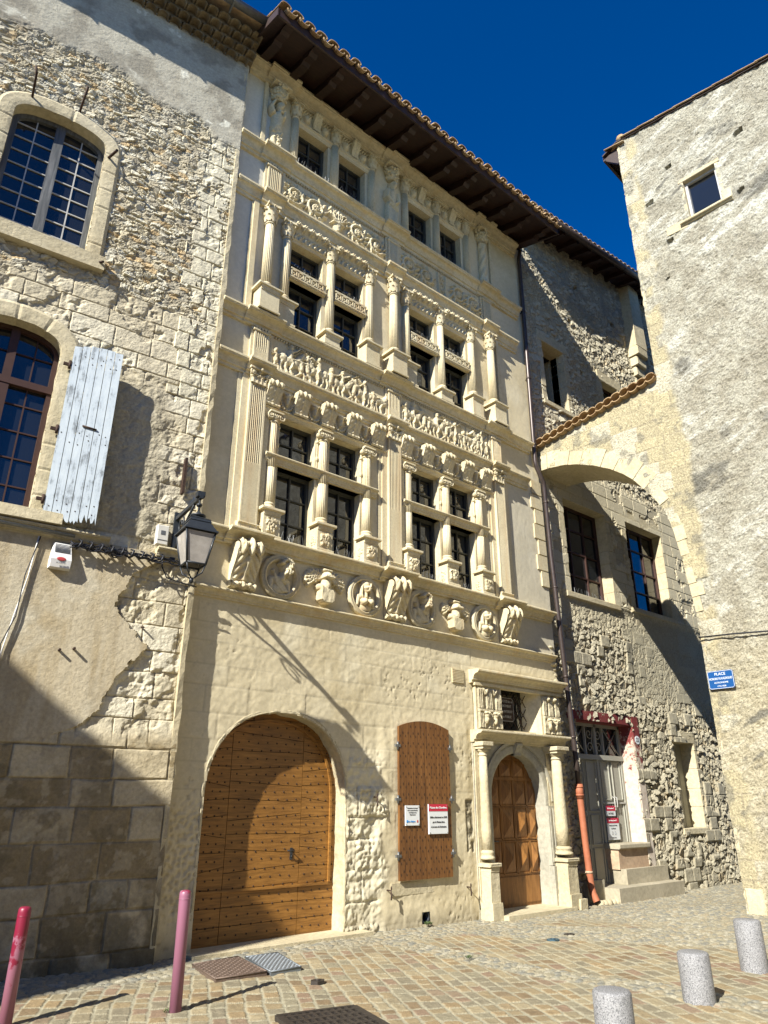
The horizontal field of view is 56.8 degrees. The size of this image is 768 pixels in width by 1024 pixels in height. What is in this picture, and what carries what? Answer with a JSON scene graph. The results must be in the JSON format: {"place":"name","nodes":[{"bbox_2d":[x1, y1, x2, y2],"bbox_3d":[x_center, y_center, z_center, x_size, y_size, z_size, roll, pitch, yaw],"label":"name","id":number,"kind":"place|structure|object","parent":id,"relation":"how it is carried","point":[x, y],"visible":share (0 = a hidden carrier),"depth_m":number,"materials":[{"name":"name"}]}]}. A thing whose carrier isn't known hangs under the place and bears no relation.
{"place":"outdoors","nodes":[
{"label":"outdoors","id":0,"kind":"place"},
{"bbox_2d":[0,882,767,1023],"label":"paving","id":1,"kind":"structure","parent":0,"point":[524,971],"depth_m":7.41,"materials":[{"name":"stone"}]},
{"bbox_2d":[0,906,31,1023],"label":"steel post","id":2,"kind":"object","parent":1,"relation":"on","point":[14,967],"visible":1,"depth_m":5.95,"materials":[{"name":"metal"}]},
{"bbox_2d":[169,890,190,1013],"bbox_3d":[-1.833,3.993,6.377,0.110,1.066,0.110,-4,-22,8],"label":"steel post","id":3,"kind":"object","parent":1,"relation":"on","point":[177,984],"visible":1,"depth_m":6.35,"materials":[{"name":"pink metal"}]},
{"bbox_2d":[192,956,267,982],"bbox_3d":[-1.720,5.022,7.797,0.607,0.064,1.000,13,-26,-28],"label":"access cover","id":4,"kind":"object","parent":1,"relation":"on","point":[226,969],"visible":0.99,"depth_m":7.68,"materials":[{"name":"metal"}]},
{"bbox_2d":[245,952,301,975],"bbox_3d":[-1.247,5.130,8.060,0.440,0.064,0.978,11,-25,-26],"label":"access cover","id":5,"kind":"object","parent":1,"relation":"on","point":[274,963],"visible":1,"depth_m":7.97,"materials":[{"name":"grey metal"}]},
{"bbox_2d":[311,978,323,984],"bbox_3d":[-0.677,4.801,7.236,0.170,0.071,0.118,18,-28,-37],"label":"valve cover","id":6,"kind":"object","parent":1,"relation":"in","point":[317,981],"visible":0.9,"depth_m":7.20,"materials":[{"name":"metal"}]},
{"bbox_2d":[275,1004,389,1023],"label":"drain grate","id":7,"kind":"object","parent":1,"relation":"on","point":[351,1014],"visible":0.98,"depth_m":5.97,"materials":[{"name":"metal"}]},
{"bbox_2d":[547,938,559,941],"bbox_3d":[2.283,5.789,9.576,0.200,0.071,0.139,18,-28,-37],"label":"valve cover","id":8,"kind":"object","parent":1,"relation":"on","point":[553,939],"visible":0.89,"depth_m":9.55,"materials":[{"name":"blue metal"}]},
{"bbox_2d":[592,985,634,1023],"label":"granite bollard","id":9,"kind":"object","parent":1,"relation":"on","point":[612,1004],"visible":1,"depth_m":5.18,"materials":[{"name":"grey stone"}]},
{"bbox_2d":[677,949,716,1006],"bbox_3d":[2.906,4.399,6.579,0.295,0.572,0.295,2,-22,-7],"label":"granite bollard","id":10,"kind":"object","parent":1,"relation":"on","point":[696,978],"visible":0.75,"depth_m":6.51,"materials":[{"name":"grey stone"}]},
{"bbox_2d":[733,918,767,974],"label":"granite bollard","id":11,"kind":"object","parent":1,"relation":"on","point":[751,950],"visible":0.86,"depth_m":7.77,"materials":[{"name":"grey stone"}]},
{"bbox_2d":[242,0,767,270],"label":"sky","id":12,"kind":"structure","parent":0,"point":[538,91],"materials":[{"name":"blue"}]},
{"label":"ground","id":13,"kind":"structure","parent":0,"visible":0},
{"bbox_2d":[0,0,268,981],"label":"stone townhouse","id":14,"kind":"structure","parent":13,"relation":"on","point":[120,130],"depth_m":9.78,"materials":[{"name":"stone"}]},
{"bbox_2d":[0,536,39,656],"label":"wall wire","id":15,"kind":"object","parent":14,"relation":"attached to","point":[20,598],"depth_m":8.49,"materials":[{"name":"white plastic"}]},
{"bbox_2d":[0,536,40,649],"bbox_3d":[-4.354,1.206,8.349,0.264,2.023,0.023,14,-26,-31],"label":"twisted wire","id":16,"kind":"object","parent":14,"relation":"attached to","point":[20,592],"visible":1,"depth_m":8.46,"materials":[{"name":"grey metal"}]},
{"bbox_2d":[0,322,58,506],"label":"window","id":17,"kind":"structure","parent":14,"relation":"in","point":[29,362],"depth_m":9.48,"materials":[{"name":"blue glass"}]},
{"bbox_2d":[0,520,74,537],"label":"conduit","id":18,"kind":"object","parent":14,"relation":"attached to","point":[36,528],"visible":1,"depth_m":8.73,"materials":[{"name":"grey metal"}]},
{"bbox_2d":[0,114,103,248],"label":"window","id":19,"kind":"structure","parent":14,"relation":"in","point":[50,173],"depth_m":10.78,"materials":[{"name":"blue glass"}]},
{"bbox_2d":[47,542,71,571],"bbox_3d":[-4.019,0.545,8.846,0.260,0.340,0.118,14,-26,-31],"label":"alarm box","id":20,"kind":"object","parent":14,"relation":"attached to","point":[60,557],"visible":1,"depth_m":8.81,"materials":[{"name":"white plastic"}]},
{"bbox_2d":[70,539,186,568],"bbox_3d":[-3.314,0.559,9.344,1.562,0.170,0.147,14,-26,-31],"label":"cable bundle","id":21,"kind":"object","parent":14,"relation":"attached to","point":[76,546],"visible":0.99,"depth_m":9.23,"materials":[{"name":"black rubber"}]},
{"bbox_2d":[154,524,169,546],"bbox_3d":[-3.035,0.324,9.700,0.160,0.280,0.105,14,-26,-31],"label":"junction box","id":22,"kind":"object","parent":14,"relation":"attached to","point":[161,535],"visible":0.98,"depth_m":9.66,"materials":[{"name":"beige plastic"}]},
{"bbox_2d":[161,554,196,586],"bbox_3d":[-2.776,0.740,9.677,0.520,0.509,0.065,13,-26,-29],"label":"lamp cable","id":23,"kind":"object","parent":14,"relation":"attached to","point":[173,579],"visible":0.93,"depth_m":9.56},
{"bbox_2d":[169,490,218,583],"bbox_3d":[-2.583,0.418,9.284,0.436,1.250,1.148,14,-26,-31],"label":"wall lantern","id":24,"kind":"object","parent":14,"relation":"attached to","point":[193,539],"depth_m":8.90,"materials":[{"name":"black paint"}]},
{"bbox_2d":[154,0,587,961],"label":"renaissance house","id":25,"kind":"structure","parent":13,"relation":"on","point":[370,642],"depth_m":12.55,"materials":[{"name":"stone"}]},
{"bbox_2d":[275,471,308,545],"bbox_3d":[-1.575,0.011,11.631,0.730,1.310,0.063,18,-28,-37],"label":"window","id":26,"kind":"structure","parent":25,"relation":"in","point":[291,492],"depth_m":11.73,"materials":[{"name":"glass"}]},
{"bbox_2d":[278,423,310,464],"bbox_3d":[-1.575,-1.085,12.082,0.730,0.760,0.064,18,-28,-37],"label":"window","id":27,"kind":"structure","parent":25,"relation":"in","point":[294,444],"depth_m":12.17,"materials":[{"name":"glass"}]},
{"bbox_2d":[288,287,316,336],"bbox_3d":[-1.574,-3.564,13.102,0.730,1.140,0.063,18,-28,-37],"label":"window","id":28,"kind":"structure","parent":25,"relation":"in","point":[305,313],"depth_m":13.25,"materials":[{"name":"glass"}]},
{"bbox_2d":[290,249,318,279],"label":"window","id":29,"kind":"structure","parent":25,"relation":"in","point":[300,261],"depth_m":13.63,"materials":[{"name":"glass"}]},
{"bbox_2d":[297,136,323,177],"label":"window","id":30,"kind":"structure","parent":25,"relation":"in","point":[310,155],"depth_m":14.73,"materials":[{"name":"glass"}]},
{"bbox_2d":[327,488,354,557],"bbox_3d":[-0.809,0.258,12.233,0.700,1.310,0.063,18,-28,-37],"label":"window","id":31,"kind":"structure","parent":25,"relation":"in","point":[340,509],"depth_m":12.34,"materials":[{"name":"glass"}]},
{"bbox_2d":[329,442,354,480],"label":"window","id":32,"kind":"structure","parent":25,"relation":"in","point":[341,459],"depth_m":12.78,"materials":[{"name":"glass"}]},
{"bbox_2d":[333,310,357,357],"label":"window","id":33,"kind":"structure","parent":25,"relation":"in","point":[344,326],"depth_m":13.85,"materials":[{"name":"glass"}]},
{"bbox_2d":[335,274,357,301],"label":"window","id":34,"kind":"structure","parent":25,"relation":"in","point":[344,286],"depth_m":14.25,"materials":[{"name":"glass"}]},
{"bbox_2d":[338,163,359,201],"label":"window","id":35,"kind":"structure","parent":25,"relation":"in","point":[350,182],"depth_m":15.33,"materials":[{"name":"glass"}]},
{"bbox_2d":[405,806,419,825],"bbox_3d":[0.446,4.760,11.136,0.300,0.290,0.020,18,-28,-37],"label":"information plaque","id":36,"kind":"object","parent":25,"relation":"attached to","point":[412,817],"visible":1,"depth_m":11.12,"materials":[{"name":"white plastic"}]},
{"bbox_2d":[408,210,425,244],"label":"window","id":37,"kind":"structure","parent":25,"relation":"in","point":[417,226],"depth_m":16.53,"materials":[{"name":"glass"}]},
{"bbox_2d":[409,315,428,339],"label":"window","id":38,"kind":"structure","parent":25,"relation":"in","point":[420,328],"depth_m":15.45,"materials":[{"name":"glass"}]},
{"bbox_2d":[410,350,429,392],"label":"window","id":39,"kind":"structure","parent":25,"relation":"in","point":[423,373],"depth_m":15.06,"materials":[{"name":"glass"}]},
{"bbox_2d":[411,473,433,507],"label":"window","id":40,"kind":"structure","parent":25,"relation":"in","point":[422,487],"depth_m":13.96,"materials":[{"name":"glass"}]},
{"bbox_2d":[412,516,435,579],"bbox_3d":[0.680,0.741,13.403,0.730,1.310,0.064,18,-28,-37],"label":"window","id":41,"kind":"structure","parent":25,"relation":"in","point":[423,536],"depth_m":13.54,"materials":[{"name":"glass"}]},
{"bbox_2d":[428,804,447,833],"bbox_3d":[0.875,4.945,11.441,0.430,0.440,0.028,18,-28,-37],"label":"heritage plaque","id":42,"kind":"object","parent":25,"relation":"attached to","point":[437,818],"visible":1,"depth_m":11.43,"materials":[{"name":"white plastic"}]},
{"bbox_2d":[440,231,455,263],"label":"window","id":43,"kind":"structure","parent":25,"relation":"in","point":[447,245],"depth_m":17.12,"materials":[{"name":"glass"}]},
{"bbox_2d":[443,334,460,357],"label":"window","id":44,"kind":"structure","parent":25,"relation":"in","point":[449,343],"depth_m":16.06,"materials":[{"name":"glass"}]},
{"bbox_2d":[445,368,462,407],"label":"window","id":45,"kind":"structure","parent":25,"relation":"in","point":[453,380],"depth_m":15.65,"materials":[{"name":"glass"}]},
{"bbox_2d":[449,487,467,519],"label":"window","id":46,"kind":"structure","parent":25,"relation":"in","point":[458,499],"depth_m":14.57,"materials":[{"name":"glass"}]},
{"bbox_2d":[451,529,471,589],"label":"window","id":47,"kind":"structure","parent":25,"relation":"in","point":[460,544],"depth_m":14.16,"materials":[{"name":"glass"}]},
{"bbox_2d":[501,697,513,721],"bbox_3d":[2.342,3.779,13.586,0.420,0.450,0.020,18,-28,-37],"label":"commemorative plaque","id":48,"kind":"object","parent":25,"relation":"attached to","point":[507,710],"visible":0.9,"depth_m":13.60,"materials":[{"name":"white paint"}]},
{"bbox_2d":[492,755,541,908],"bbox_3d":[2.303,5.724,12.885,1.680,2.720,0.140,18,-28,-37],"label":"portal door","id":49,"kind":"structure","parent":25,"relation":"in","point":[513,795],"depth_m":12.90,"materials":[{"name":"brown wood"}]},
{"bbox_2d":[517,249,599,902],"bbox_3d":[3.702,0.200,15.996,0.676,15.219,0.288,18,-28,-37],"label":"downpipe","id":50,"kind":"object","parent":25,"relation":"attached to","point":[579,791],"visible":0.95,"depth_m":15.10,"materials":[{"name":"brown metal"}]},
{"bbox_2d":[536,372,705,611],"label":"stone arch","id":51,"kind":"structure","parent":25,"relation":"attached to","point":[620,436],"depth_m":15.16,"materials":[{"name":"stone"}]},
{"bbox_2d":[520,202,741,905],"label":"rubble house","id":52,"kind":"structure","parent":13,"relation":"on","point":[633,651],"depth_m":17.48,"materials":[{"name":"stone"}]},
{"bbox_2d":[563,506,604,600],"bbox_3d":[4.712,1.034,17.254,1.750,2.320,0.063,18,-28,-37],"label":"window","id":53,"kind":"structure","parent":52,"relation":"in","point":[581,536],"depth_m":17.45,"materials":[{"name":"black glass"}]},
{"bbox_2d":[579,759,594,878],"bbox_3d":[4.044,6.319,14.515,0.460,2.420,0.072,18,-28,-37],"label":"door leaf","id":54,"kind":"structure","parent":52,"relation":"in","point":[581,764],"depth_m":14.68,"materials":[{"name":"grey paint"}]},
{"bbox_2d":[583,759,608,883],"bbox_3d":[4.399,6.434,14.794,0.450,2.420,0.072,18,-28,-37],"label":"door leaf","id":55,"kind":"structure","parent":52,"relation":"in","point":[590,771],"depth_m":14.78,"materials":[{"name":"grey paint"}]},
{"bbox_2d":[602,388,610,398],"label":"window","id":56,"kind":"structure","parent":52,"relation":"in","point":[606,394],"depth_m":20.61,"materials":[{"name":"black glass"}]},
{"bbox_2d":[605,806,615,815],"bbox_3d":[4.823,6.362,15.118,0.350,0.200,0.016,18,-28,-37],"label":"door sign","id":57,"kind":"object","parent":52,"relation":"attached to","point":[610,810],"visible":1,"depth_m":15.11,"materials":[{"name":"white plastic"}]},
{"bbox_2d":[599,760,625,842],"bbox_3d":[4.970,6.271,15.344,0.920,1.700,0.130,18,-28,-37],"label":"door leaf","id":58,"kind":"structure","parent":52,"relation":"in","point":[603,764],"depth_m":15.34,"materials":[{"name":"grey paint"}]},
{"bbox_2d":[606,818,620,839],"bbox_3d":[4.850,6.694,15.006,0.440,0.420,0.016,18,-28,-37],"label":"door sign","id":59,"kind":"object","parent":58,"relation":"attached to","point":[613,830],"visible":1,"depth_m":14.99,"materials":[{"name":"white plastic"}]},
{"bbox_2d":[609,761,628,841],"bbox_3d":[5.112,6.322,15.494,0.420,1.680,0.072,18,-28,-37],"label":"door leaf","id":60,"kind":"structure","parent":52,"relation":"in","point":[614,766],"depth_m":15.51,"materials":[{"name":"grey paint"}]},
{"bbox_2d":[635,736,639,743],"bbox_3d":[5.726,5.154,16.044,0.190,0.180,0.011,18,-28,-37],"label":"house number","id":61,"kind":"object","parent":52,"relation":"attached to","point":[637,740],"visible":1,"depth_m":16.04,"materials":[{"name":"white ceramic"}]},
{"bbox_2d":[626,529,662,614],"bbox_3d":[6.774,1.618,18.881,1.770,2.320,0.064,18,-28,-37],"label":"window","id":62,"kind":"structure","parent":52,"relation":"in","point":[640,548],"depth_m":19.09,"materials":[{"name":"blue glass"}]},
{"bbox_2d":[602,54,767,915],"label":"roughcast house","id":63,"kind":"structure","parent":13,"relation":"on","point":[691,173],"depth_m":14.07,"materials":[{"name":"stone"}]},
{"bbox_2d":[685,167,721,215],"bbox_3d":[6.975,-6.892,15.437,0.062,1.080,0.700,20,-30,-40],"label":"window","id":64,"kind":"structure","parent":63,"relation":"in","point":[703,191],"depth_m":15.51,"materials":[{"name":"white paint"}]},
{"bbox_2d":[707,669,734,689],"bbox_3d":[5.856,2.912,12.344,0.018,0.310,0.440,20,-30,-40],"label":"street sign","id":65,"kind":"object","parent":63,"relation":"attached to","point":[721,679],"visible":1,"depth_m":12.34,"materials":[{"name":"blue metal"}]},
{"bbox_2d":[699,630,767,638],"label":"wall cable","id":66,"kind":"object","parent":63,"relation":"attached to","point":[733,634],"depth_m":12.38,"materials":[{"name":"black rubber"}]}
]}

